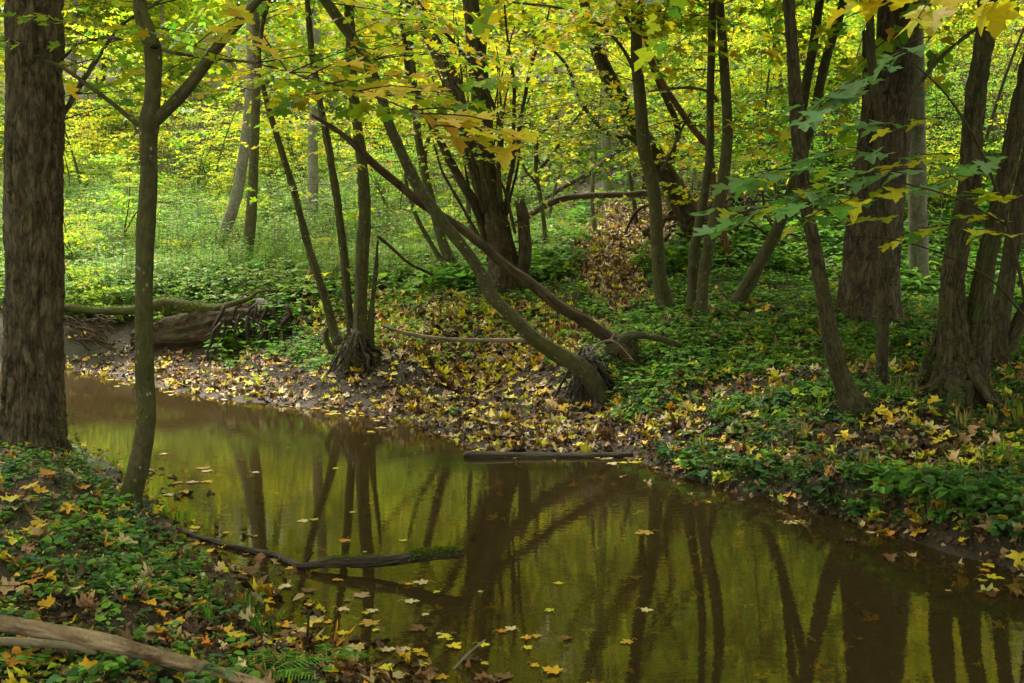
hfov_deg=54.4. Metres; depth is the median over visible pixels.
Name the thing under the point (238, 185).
tree
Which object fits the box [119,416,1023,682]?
sunken leaves
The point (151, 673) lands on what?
fallen leaf
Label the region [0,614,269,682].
fallen log
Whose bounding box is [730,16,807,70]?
shrub
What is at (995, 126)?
tree foliage
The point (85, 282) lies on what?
maple sapling
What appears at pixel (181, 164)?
shrub
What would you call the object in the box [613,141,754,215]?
brushwood
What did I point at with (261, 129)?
maple sapling
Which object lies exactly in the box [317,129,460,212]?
shrub
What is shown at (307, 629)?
stick
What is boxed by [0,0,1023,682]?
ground
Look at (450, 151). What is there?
shrub
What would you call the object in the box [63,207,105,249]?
maple sapling
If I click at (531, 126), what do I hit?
maple sapling
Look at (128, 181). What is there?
shrub
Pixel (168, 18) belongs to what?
forest tree
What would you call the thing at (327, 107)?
shrub
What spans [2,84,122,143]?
shrub
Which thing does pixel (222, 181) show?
shrub
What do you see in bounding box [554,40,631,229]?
pole sapling
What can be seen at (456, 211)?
maple sapling
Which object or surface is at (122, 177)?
shrub
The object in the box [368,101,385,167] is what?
pole sapling
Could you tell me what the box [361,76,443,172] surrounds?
maple sapling
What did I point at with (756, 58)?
shrub
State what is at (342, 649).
fern
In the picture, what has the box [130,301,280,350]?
rotten log
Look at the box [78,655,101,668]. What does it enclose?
fallen leaf
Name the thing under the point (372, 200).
shrub
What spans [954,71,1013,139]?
shrub
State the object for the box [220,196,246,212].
shrub
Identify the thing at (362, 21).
forest tree
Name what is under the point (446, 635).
floating leaf
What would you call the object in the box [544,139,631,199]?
fallen log
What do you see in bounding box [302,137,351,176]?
shrub
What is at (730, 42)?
maple sapling
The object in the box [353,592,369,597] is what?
floating leaf
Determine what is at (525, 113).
shrub
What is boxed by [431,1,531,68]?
forest tree
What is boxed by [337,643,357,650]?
floating leaf
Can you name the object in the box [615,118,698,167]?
shrub
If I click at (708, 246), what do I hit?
tree
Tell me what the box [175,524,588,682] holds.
leaf raft
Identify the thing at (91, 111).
shrub
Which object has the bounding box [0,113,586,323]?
field herbs
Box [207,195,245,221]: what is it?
shrub
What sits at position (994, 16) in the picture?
branch spray
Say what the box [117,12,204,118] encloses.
maple sapling
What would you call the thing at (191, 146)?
maple sapling
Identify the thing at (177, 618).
fallen leaf
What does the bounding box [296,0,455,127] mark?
forest tree
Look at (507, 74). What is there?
maple sapling
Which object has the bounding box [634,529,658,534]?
floating leaf
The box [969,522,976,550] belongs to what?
tree root
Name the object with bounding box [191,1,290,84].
forest tree
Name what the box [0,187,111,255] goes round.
maple sapling
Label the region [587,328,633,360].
forked twig
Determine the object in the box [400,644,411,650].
floating leaf
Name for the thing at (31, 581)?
fallen leaf
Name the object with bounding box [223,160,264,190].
shrub
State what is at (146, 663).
fallen leaf
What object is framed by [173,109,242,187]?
maple sapling
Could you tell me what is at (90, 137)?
maple sapling
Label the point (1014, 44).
brushwood
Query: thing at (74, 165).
shrub
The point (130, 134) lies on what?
maple sapling
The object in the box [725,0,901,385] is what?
tree
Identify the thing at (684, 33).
forest tree
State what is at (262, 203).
maple sapling
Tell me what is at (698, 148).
shrub
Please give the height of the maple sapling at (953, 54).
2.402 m
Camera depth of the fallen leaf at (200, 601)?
4.15 m
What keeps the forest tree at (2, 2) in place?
on the ground at (724, 638)
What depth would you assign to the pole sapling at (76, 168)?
30.09 m
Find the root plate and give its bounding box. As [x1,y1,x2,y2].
[204,289,321,360]
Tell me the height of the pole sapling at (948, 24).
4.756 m
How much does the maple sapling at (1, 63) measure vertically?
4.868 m
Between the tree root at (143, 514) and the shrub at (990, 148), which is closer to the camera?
the tree root at (143, 514)
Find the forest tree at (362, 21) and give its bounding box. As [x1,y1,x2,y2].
[322,0,443,66]
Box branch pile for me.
[624,189,805,241]
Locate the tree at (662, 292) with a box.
[500,0,790,311]
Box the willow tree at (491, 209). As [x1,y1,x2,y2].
[278,0,687,296]
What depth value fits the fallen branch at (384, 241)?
12.56 m
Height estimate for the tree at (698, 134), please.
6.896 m
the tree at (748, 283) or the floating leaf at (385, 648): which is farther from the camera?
the tree at (748, 283)
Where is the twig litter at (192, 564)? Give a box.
[0,266,1023,682]
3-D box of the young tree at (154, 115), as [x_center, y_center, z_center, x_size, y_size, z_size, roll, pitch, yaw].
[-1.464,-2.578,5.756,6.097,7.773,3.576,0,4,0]
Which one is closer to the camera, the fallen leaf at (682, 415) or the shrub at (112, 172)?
the fallen leaf at (682, 415)
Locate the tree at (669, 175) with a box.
[492,0,838,239]
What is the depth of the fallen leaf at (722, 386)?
8.86 m
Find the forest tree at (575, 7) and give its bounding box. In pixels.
[531,0,672,111]
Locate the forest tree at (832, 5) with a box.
[734,0,864,51]
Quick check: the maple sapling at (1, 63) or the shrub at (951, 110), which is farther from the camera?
the maple sapling at (1, 63)
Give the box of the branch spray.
[826,0,1021,38]
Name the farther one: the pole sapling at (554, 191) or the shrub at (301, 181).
the shrub at (301, 181)
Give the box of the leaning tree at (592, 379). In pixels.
[161,0,681,413]
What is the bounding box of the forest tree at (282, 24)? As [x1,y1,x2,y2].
[181,0,332,117]
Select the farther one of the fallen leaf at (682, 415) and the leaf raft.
the fallen leaf at (682, 415)
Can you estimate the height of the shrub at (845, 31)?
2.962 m
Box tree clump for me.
[216,0,500,381]
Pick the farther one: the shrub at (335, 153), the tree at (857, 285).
the shrub at (335, 153)
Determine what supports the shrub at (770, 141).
on the ground at (724, 638)
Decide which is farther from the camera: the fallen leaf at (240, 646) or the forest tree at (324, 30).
the forest tree at (324, 30)
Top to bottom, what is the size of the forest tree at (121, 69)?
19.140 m
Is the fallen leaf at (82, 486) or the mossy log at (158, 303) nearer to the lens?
the fallen leaf at (82, 486)
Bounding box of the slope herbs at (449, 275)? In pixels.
[203,41,1023,415]
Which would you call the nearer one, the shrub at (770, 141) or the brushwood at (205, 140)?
the shrub at (770, 141)
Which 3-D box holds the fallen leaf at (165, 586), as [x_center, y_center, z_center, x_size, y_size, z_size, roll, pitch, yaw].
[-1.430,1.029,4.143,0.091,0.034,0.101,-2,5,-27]
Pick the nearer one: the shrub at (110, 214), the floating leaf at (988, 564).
the floating leaf at (988, 564)
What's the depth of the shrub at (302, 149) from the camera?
34.14 m
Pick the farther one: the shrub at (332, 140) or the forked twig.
the shrub at (332, 140)
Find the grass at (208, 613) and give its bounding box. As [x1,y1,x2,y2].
[70,359,834,635]
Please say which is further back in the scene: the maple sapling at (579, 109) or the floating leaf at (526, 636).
the maple sapling at (579, 109)
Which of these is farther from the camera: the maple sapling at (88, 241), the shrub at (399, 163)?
the shrub at (399, 163)
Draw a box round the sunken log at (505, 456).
[463,451,633,460]
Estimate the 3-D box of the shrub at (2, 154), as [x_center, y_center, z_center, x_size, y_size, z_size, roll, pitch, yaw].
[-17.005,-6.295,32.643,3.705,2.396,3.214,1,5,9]
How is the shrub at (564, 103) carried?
on the ground at (724, 638)
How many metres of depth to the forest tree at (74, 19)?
45.81 m
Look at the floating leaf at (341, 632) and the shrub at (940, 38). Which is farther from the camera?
the shrub at (940, 38)
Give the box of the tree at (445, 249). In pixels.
[297,0,538,267]
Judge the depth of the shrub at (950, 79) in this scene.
20.55 m
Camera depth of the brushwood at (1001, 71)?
23.18 m
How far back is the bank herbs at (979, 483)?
7.09 m
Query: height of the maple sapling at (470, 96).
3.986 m
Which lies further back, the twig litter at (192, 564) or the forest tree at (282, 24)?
the forest tree at (282, 24)
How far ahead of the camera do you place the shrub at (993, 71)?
30.34 m
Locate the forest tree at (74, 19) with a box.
[0,0,178,123]
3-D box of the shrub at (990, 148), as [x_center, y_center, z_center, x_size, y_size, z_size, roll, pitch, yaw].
[6.966,-2.940,17.480,3.034,1.962,2.632,3,5,33]
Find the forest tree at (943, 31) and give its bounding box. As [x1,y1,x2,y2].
[847,0,1019,87]
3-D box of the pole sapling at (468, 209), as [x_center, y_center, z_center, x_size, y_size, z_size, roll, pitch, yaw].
[-0.811,-3.416,17.734,1.584,4.380,2.168,0,4,-2]
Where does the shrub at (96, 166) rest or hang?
on the ground at (724, 638)
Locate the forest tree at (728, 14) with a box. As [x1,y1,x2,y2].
[686,0,846,60]
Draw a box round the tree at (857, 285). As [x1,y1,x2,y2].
[516,0,919,329]
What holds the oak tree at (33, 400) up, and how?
on the ground at (724, 638)
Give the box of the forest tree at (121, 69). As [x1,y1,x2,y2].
[65,1,213,90]
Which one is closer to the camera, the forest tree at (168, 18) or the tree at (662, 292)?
the tree at (662, 292)
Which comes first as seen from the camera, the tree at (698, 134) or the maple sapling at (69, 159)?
the tree at (698, 134)
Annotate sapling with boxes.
[0,14,71,123]
[0,26,79,138]
[0,54,87,128]
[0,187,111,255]
[0,232,130,320]
[62,7,186,156]
[63,0,126,108]
[63,73,81,184]
[63,101,95,188]
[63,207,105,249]
[65,99,122,171]
[82,44,176,144]
[83,151,176,239]
[92,40,196,103]
[106,74,192,176]
[112,81,140,148]
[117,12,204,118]
[162,44,245,125]
[170,26,230,113]
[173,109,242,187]
[182,143,229,174]
[193,30,279,121]
[207,116,281,192]
[208,91,244,189]
[220,41,305,93]
[231,97,302,173]
[240,193,277,218]
[274,37,331,105]
[277,72,301,150]
[284,112,326,161]
[288,18,345,102]
[289,27,361,112]
[328,113,391,183]
[329,12,404,137]
[335,27,440,101]
[357,53,442,154]
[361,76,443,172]
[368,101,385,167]
[369,153,409,187]
[375,26,444,129]
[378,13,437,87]
[381,27,487,113]
[398,42,465,142]
[399,208,456,242]
[413,0,493,147]
[422,34,510,245]
[428,188,473,230]
[430,50,509,150]
[437,32,502,167]
[469,49,547,112]
[486,28,563,132]
[488,40,547,149]
[536,10,638,224]
[546,75,624,221]
[548,6,665,152]
[551,34,630,127]
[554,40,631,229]
[584,9,657,99]
[619,16,688,94]
[624,51,767,155]
[649,0,764,150]
[650,28,809,138]
[654,39,687,149]
[680,0,762,85]
[682,13,754,59]
[689,36,1023,316]
[724,0,812,62]
[724,0,847,67]
[735,6,810,174]
[749,0,875,110]
[763,0,784,129]
[765,0,861,54]
[822,14,876,166]
[827,6,968,82]
[857,3,968,40]
[924,0,1023,99]
[925,26,989,98]
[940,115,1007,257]
[958,37,1023,116]
[982,1,1023,159]
[993,20,1023,97]
[996,95,1023,258]
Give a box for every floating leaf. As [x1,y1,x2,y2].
[296,519,313,521]
[332,630,347,634]
[334,606,349,610]
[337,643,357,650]
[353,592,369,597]
[360,619,379,627]
[375,646,395,651]
[397,598,418,603]
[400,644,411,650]
[413,579,430,584]
[413,648,425,652]
[438,632,456,638]
[474,641,489,646]
[505,625,517,629]
[520,634,536,638]
[620,638,635,643]
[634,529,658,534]
[636,607,652,611]
[977,573,1004,578]
[981,560,993,566]
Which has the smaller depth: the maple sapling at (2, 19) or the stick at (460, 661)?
the stick at (460, 661)
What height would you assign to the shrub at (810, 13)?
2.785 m
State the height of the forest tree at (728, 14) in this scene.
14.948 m
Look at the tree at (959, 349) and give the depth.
7.48 m
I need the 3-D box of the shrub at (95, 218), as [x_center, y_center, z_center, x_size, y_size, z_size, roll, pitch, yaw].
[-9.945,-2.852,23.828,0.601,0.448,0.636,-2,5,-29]
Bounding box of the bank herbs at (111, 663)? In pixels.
[0,440,350,682]
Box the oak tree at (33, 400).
[0,0,539,459]
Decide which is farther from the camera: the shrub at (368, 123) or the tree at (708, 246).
the shrub at (368, 123)
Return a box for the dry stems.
[540,269,577,349]
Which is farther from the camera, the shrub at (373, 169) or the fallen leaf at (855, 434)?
the shrub at (373, 169)
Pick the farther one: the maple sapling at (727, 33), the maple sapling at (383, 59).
the maple sapling at (383, 59)
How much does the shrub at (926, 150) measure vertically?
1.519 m
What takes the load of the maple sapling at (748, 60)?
on the ground at (724, 638)
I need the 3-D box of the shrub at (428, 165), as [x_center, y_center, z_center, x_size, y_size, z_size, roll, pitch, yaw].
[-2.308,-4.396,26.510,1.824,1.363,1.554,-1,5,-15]
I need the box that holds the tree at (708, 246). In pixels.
[567,0,843,318]
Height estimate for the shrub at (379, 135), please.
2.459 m
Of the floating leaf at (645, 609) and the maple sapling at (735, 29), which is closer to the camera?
the floating leaf at (645, 609)
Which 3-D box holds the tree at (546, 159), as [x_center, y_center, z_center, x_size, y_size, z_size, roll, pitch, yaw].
[0.182,-2.896,16.437,2.894,3.179,2.887,-4,6,-44]
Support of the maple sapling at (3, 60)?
on the ground at (724, 638)
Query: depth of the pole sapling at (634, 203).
17.54 m
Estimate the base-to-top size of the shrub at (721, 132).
2.139 m
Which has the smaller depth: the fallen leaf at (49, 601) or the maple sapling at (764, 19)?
the fallen leaf at (49, 601)
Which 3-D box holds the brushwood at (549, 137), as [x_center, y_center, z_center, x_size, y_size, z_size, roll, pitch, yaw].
[1.124,-5.502,26.800,3.502,2.094,3.554,1,5,17]
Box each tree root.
[131,506,177,545]
[784,471,805,506]
[813,486,830,517]
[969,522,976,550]
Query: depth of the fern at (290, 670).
3.44 m
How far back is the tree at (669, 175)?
15.13 m
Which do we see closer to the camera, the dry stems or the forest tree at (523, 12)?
the dry stems
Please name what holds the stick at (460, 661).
on the ground at (724, 638)
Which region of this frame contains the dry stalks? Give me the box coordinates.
[0,17,1001,312]
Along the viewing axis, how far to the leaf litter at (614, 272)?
7.80 m
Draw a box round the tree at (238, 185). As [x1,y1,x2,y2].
[123,0,345,247]
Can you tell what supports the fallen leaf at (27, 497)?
on the ground at (724, 638)
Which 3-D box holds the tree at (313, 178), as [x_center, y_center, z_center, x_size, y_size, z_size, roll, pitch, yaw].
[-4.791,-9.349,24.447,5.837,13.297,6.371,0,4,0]
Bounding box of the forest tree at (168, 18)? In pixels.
[67,0,223,100]
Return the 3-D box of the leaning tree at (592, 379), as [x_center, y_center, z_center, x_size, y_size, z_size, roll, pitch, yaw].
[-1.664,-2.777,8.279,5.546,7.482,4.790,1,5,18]
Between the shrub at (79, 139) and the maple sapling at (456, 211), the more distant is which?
the shrub at (79, 139)
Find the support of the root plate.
on the ground at (724, 638)
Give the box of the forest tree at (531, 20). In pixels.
[484,0,625,108]
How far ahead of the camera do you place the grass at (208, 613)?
4.30 m
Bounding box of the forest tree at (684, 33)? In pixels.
[562,0,765,84]
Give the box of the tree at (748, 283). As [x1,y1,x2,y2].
[682,0,862,309]
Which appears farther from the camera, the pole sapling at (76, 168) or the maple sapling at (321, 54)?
the maple sapling at (321, 54)
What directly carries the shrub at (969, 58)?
on the ground at (724, 638)
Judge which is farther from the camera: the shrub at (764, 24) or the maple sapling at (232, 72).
the maple sapling at (232, 72)
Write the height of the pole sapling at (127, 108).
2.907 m
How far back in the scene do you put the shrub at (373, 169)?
28.11 m
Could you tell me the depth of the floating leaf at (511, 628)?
4.09 m
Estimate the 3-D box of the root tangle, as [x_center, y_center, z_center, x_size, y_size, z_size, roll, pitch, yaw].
[-6.073,-0.055,14.378,1.011,0.686,0.481,0,4,0]
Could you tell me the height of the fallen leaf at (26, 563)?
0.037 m
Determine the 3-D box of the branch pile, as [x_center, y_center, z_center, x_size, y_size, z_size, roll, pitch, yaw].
[3.306,-2.004,15.917,2.919,0.975,2.472,0,4,0]
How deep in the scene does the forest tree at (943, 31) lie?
34.93 m
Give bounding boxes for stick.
[306,613,309,652]
[445,639,485,682]
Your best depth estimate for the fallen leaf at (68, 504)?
5.29 m
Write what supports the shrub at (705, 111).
on the ground at (724, 638)
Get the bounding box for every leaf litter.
[0,50,805,393]
[0,432,521,682]
[64,326,710,464]
[392,70,1023,584]
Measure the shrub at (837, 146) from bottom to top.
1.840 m
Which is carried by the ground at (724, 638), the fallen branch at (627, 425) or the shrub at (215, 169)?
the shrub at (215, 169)
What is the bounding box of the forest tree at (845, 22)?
[808,4,875,55]
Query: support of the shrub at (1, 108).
on the ground at (724, 638)
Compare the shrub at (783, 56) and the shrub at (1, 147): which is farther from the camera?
the shrub at (1, 147)
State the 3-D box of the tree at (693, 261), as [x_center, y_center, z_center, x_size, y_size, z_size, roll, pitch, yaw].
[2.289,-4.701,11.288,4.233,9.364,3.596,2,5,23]
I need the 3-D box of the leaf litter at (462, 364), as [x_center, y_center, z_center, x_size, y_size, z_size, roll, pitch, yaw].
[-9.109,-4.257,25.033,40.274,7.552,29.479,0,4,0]
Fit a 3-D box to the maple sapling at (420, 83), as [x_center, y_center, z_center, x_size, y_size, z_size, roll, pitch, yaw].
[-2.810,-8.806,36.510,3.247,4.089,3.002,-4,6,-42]
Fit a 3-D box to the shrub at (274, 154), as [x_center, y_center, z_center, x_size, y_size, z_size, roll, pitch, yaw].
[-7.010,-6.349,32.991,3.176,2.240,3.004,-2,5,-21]
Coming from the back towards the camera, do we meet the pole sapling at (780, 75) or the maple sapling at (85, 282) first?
the pole sapling at (780, 75)
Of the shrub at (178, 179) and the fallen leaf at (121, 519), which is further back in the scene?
the shrub at (178, 179)
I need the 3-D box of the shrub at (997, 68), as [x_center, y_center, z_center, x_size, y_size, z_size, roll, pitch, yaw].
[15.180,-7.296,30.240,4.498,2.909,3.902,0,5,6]
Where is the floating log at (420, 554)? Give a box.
[171,525,464,569]
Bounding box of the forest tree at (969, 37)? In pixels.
[931,1,1023,105]
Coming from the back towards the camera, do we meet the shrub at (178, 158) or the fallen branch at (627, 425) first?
the shrub at (178, 158)
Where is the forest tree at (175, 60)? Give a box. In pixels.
[103,0,229,111]
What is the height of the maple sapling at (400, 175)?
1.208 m
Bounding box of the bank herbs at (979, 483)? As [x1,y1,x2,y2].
[608,301,1023,548]
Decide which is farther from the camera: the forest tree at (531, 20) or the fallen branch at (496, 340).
the forest tree at (531, 20)
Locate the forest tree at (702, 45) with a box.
[676,0,811,81]
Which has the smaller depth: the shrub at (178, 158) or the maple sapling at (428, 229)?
the maple sapling at (428, 229)
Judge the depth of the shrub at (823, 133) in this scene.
19.87 m
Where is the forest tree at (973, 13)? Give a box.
[858,0,1023,97]
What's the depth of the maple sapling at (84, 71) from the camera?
50.15 m
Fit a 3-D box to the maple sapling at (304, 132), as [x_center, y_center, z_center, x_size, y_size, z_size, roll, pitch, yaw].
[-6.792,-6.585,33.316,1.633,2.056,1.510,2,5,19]
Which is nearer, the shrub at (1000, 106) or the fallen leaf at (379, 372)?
the fallen leaf at (379, 372)
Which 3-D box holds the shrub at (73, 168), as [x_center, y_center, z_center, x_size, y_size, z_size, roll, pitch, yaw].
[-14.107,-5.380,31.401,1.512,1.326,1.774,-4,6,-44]
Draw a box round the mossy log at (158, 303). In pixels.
[64,295,218,314]
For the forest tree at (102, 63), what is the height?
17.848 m
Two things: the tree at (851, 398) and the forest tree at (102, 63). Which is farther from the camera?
the forest tree at (102, 63)
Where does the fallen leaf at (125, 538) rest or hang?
on the ground at (724, 638)
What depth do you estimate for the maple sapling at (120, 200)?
21.28 m
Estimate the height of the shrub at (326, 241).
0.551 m
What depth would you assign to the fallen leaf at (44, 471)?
5.79 m
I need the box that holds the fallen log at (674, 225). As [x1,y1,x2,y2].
[663,222,677,228]
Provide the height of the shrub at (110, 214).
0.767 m
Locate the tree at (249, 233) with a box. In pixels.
[168,0,383,258]
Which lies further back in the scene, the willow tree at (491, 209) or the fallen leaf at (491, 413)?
the willow tree at (491, 209)
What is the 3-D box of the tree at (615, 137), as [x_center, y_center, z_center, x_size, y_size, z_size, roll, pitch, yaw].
[1.168,-3.422,14.672,4.170,2.770,2.477,0,4,0]
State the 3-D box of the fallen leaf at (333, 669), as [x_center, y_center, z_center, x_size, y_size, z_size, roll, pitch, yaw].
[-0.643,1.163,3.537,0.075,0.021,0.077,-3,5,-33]
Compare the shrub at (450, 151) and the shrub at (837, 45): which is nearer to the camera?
the shrub at (837, 45)
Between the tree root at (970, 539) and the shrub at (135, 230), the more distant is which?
the shrub at (135, 230)
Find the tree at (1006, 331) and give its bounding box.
[776,0,1023,365]
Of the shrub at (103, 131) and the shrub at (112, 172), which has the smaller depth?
the shrub at (112, 172)
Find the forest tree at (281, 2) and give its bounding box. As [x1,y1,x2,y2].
[239,0,345,85]
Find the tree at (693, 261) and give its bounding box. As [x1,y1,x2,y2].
[642,0,819,314]
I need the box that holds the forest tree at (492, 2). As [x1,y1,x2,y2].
[393,0,560,114]
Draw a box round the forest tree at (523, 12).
[361,0,532,91]
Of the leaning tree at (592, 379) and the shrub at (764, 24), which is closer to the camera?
the leaning tree at (592, 379)
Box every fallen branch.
[0,637,97,654]
[376,235,433,275]
[381,324,526,342]
[584,413,644,429]
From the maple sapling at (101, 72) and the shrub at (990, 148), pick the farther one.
the maple sapling at (101, 72)
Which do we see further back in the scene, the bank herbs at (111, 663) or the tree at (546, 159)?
the tree at (546, 159)
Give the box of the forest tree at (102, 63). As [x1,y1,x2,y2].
[62,0,190,108]
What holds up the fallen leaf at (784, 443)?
on the ground at (724, 638)
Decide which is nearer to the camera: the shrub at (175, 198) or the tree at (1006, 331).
the tree at (1006, 331)
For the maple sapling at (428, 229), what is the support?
on the ground at (724, 638)
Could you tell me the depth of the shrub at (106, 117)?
37.04 m
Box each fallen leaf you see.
[0,494,23,504]
[3,646,34,666]
[4,536,24,544]
[16,561,34,567]
[18,495,31,500]
[20,481,37,488]
[21,523,46,533]
[22,575,41,584]
[27,657,59,669]
[29,649,63,665]
[32,568,43,573]
[37,593,59,609]
[39,467,60,474]
[40,570,56,581]
[60,502,86,511]
[61,585,81,592]
[72,483,89,488]
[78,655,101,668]
[118,517,132,526]
[118,530,138,543]
[135,660,159,674]
[137,665,164,674]
[140,598,156,604]
[155,625,168,632]
[160,584,175,593]
[163,616,188,626]
[191,596,210,604]
[224,623,235,631]
[225,630,246,636]
[231,641,259,651]
[298,391,312,399]
[318,662,343,672]
[321,639,335,648]
[350,367,364,371]
[376,403,385,408]
[377,370,388,376]
[484,408,494,415]
[539,377,546,385]
[676,410,690,418]
[715,383,727,389]
[721,444,734,450]
[775,493,786,501]
[777,436,792,445]
[846,432,862,438]
[872,404,892,414]
[874,405,892,413]
[894,431,908,439]
[906,401,923,405]
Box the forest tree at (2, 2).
[0,0,100,66]
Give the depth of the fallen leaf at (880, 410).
7.18 m
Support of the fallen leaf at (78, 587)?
on the ground at (724, 638)
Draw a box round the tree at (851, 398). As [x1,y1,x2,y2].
[757,0,879,421]
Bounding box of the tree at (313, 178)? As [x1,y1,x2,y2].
[216,1,415,219]
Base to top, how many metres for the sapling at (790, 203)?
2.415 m
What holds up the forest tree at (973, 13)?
on the ground at (724, 638)
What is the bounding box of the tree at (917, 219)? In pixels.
[824,0,931,293]
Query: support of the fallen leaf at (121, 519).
on the ground at (724, 638)
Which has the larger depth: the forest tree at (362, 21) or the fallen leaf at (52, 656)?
the forest tree at (362, 21)
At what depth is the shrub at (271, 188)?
27.98 m
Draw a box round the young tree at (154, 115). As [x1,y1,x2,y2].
[45,0,265,508]
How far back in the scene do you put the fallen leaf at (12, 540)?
4.49 m
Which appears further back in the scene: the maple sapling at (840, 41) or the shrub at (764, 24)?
the shrub at (764, 24)
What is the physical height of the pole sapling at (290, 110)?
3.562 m
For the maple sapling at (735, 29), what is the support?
on the ground at (724, 638)
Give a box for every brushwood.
[76,79,211,153]
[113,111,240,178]
[123,90,263,166]
[162,114,270,172]
[394,139,513,200]
[497,105,595,165]
[503,65,628,146]
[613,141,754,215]
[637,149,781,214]
[925,18,1023,112]
[925,22,1023,120]
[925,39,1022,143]
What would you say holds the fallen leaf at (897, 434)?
on the ground at (724, 638)
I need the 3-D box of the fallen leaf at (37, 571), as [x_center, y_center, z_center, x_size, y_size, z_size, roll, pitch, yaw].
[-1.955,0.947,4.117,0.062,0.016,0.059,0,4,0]
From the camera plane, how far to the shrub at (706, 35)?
26.26 m
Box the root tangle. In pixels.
[63,314,122,358]
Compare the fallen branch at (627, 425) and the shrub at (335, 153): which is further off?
the shrub at (335, 153)
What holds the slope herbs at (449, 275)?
on the ground at (724, 638)
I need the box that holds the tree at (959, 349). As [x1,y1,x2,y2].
[468,0,1023,416]
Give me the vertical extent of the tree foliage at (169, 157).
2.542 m
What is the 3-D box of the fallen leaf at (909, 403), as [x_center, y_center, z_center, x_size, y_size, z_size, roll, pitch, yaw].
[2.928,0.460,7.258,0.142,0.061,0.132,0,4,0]
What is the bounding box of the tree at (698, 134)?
[576,0,830,260]
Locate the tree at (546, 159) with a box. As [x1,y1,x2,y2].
[410,48,608,243]
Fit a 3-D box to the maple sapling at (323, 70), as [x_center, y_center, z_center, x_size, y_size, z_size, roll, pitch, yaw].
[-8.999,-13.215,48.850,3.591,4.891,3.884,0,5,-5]
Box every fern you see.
[223,648,330,682]
[315,643,370,660]
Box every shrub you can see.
[0,107,4,150]
[0,112,4,166]
[0,121,4,166]
[0,126,68,161]
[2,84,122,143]
[63,150,90,178]
[64,121,122,176]
[64,152,88,181]
[65,82,143,148]
[65,107,137,158]
[72,150,125,181]
[74,213,129,241]
[85,214,110,225]
[86,161,113,179]
[93,162,127,184]
[95,164,139,195]
[96,104,169,153]
[111,143,137,166]
[111,170,139,190]
[116,137,159,170]
[116,222,165,245]
[129,110,231,158]
[138,102,271,179]
[156,186,202,217]
[158,177,183,191]
[159,146,210,186]
[160,237,199,257]
[161,147,200,171]
[184,99,284,159]
[185,190,245,230]
[189,153,232,186]
[189,191,220,208]
[199,91,271,131]
[199,140,271,183]
[201,108,299,169]
[201,169,233,195]
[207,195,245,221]
[210,173,232,191]
[218,213,262,236]
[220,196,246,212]
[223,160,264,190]
[234,158,288,198]
[260,95,344,173]
[260,120,345,173]
[266,160,340,206]
[277,153,336,188]
[282,73,347,134]
[283,100,379,162]
[288,138,320,165]
[290,190,357,234]
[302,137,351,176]
[312,235,337,250]
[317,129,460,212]
[319,141,343,168]
[324,94,413,162]
[336,148,400,193]
[343,101,421,151]
[350,170,402,204]
[374,123,453,190]
[384,153,443,198]
[392,151,442,190]
[394,211,435,240]
[415,129,459,175]
[423,107,569,198]
[466,82,562,148]
[526,48,651,128]
[529,74,618,136]
[594,37,706,103]
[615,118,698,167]
[625,115,756,201]
[649,80,768,157]
[649,84,813,192]
[662,26,821,128]
[668,1,759,86]
[680,87,861,197]
[685,65,786,121]
[700,99,840,186]
[726,0,830,55]
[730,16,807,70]
[737,0,863,51]
[765,1,875,52]
[773,43,859,143]
[779,115,954,212]
[784,76,861,162]
[799,25,861,68]
[808,1,935,51]
[831,113,952,182]
[834,121,1000,217]
[838,60,1014,151]
[851,15,1009,73]
[906,136,987,203]
[924,19,1023,134]
[925,61,1016,156]
[930,71,1022,163]
[950,52,1017,118]
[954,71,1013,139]
[958,52,1017,116]
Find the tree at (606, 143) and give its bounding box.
[505,1,706,199]
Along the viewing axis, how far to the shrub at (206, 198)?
26.50 m
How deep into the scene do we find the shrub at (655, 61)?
30.43 m
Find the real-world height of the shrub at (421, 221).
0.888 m
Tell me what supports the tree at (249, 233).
on the ground at (724, 638)
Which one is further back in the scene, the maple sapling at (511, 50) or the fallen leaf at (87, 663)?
the maple sapling at (511, 50)
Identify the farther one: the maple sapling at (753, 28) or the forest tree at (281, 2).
the forest tree at (281, 2)
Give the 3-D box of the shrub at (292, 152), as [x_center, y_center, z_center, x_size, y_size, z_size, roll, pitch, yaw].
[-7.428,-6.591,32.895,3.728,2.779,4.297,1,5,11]
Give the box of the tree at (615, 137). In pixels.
[456,8,727,199]
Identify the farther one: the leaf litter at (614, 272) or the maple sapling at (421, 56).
the maple sapling at (421, 56)
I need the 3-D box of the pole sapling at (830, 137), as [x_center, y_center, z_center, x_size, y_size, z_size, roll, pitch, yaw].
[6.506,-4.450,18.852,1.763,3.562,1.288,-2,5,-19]
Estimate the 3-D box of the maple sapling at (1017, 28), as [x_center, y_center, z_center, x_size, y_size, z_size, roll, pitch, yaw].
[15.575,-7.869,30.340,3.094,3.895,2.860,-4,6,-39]
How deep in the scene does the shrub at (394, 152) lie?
27.24 m
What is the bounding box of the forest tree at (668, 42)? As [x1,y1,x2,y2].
[648,6,751,81]
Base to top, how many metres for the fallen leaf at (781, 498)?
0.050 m
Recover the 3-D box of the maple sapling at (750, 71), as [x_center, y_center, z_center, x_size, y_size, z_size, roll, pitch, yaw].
[5.037,-5.503,22.694,3.965,3.039,2.764,0,5,-5]
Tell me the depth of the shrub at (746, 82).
23.30 m
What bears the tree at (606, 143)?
on the ground at (724, 638)

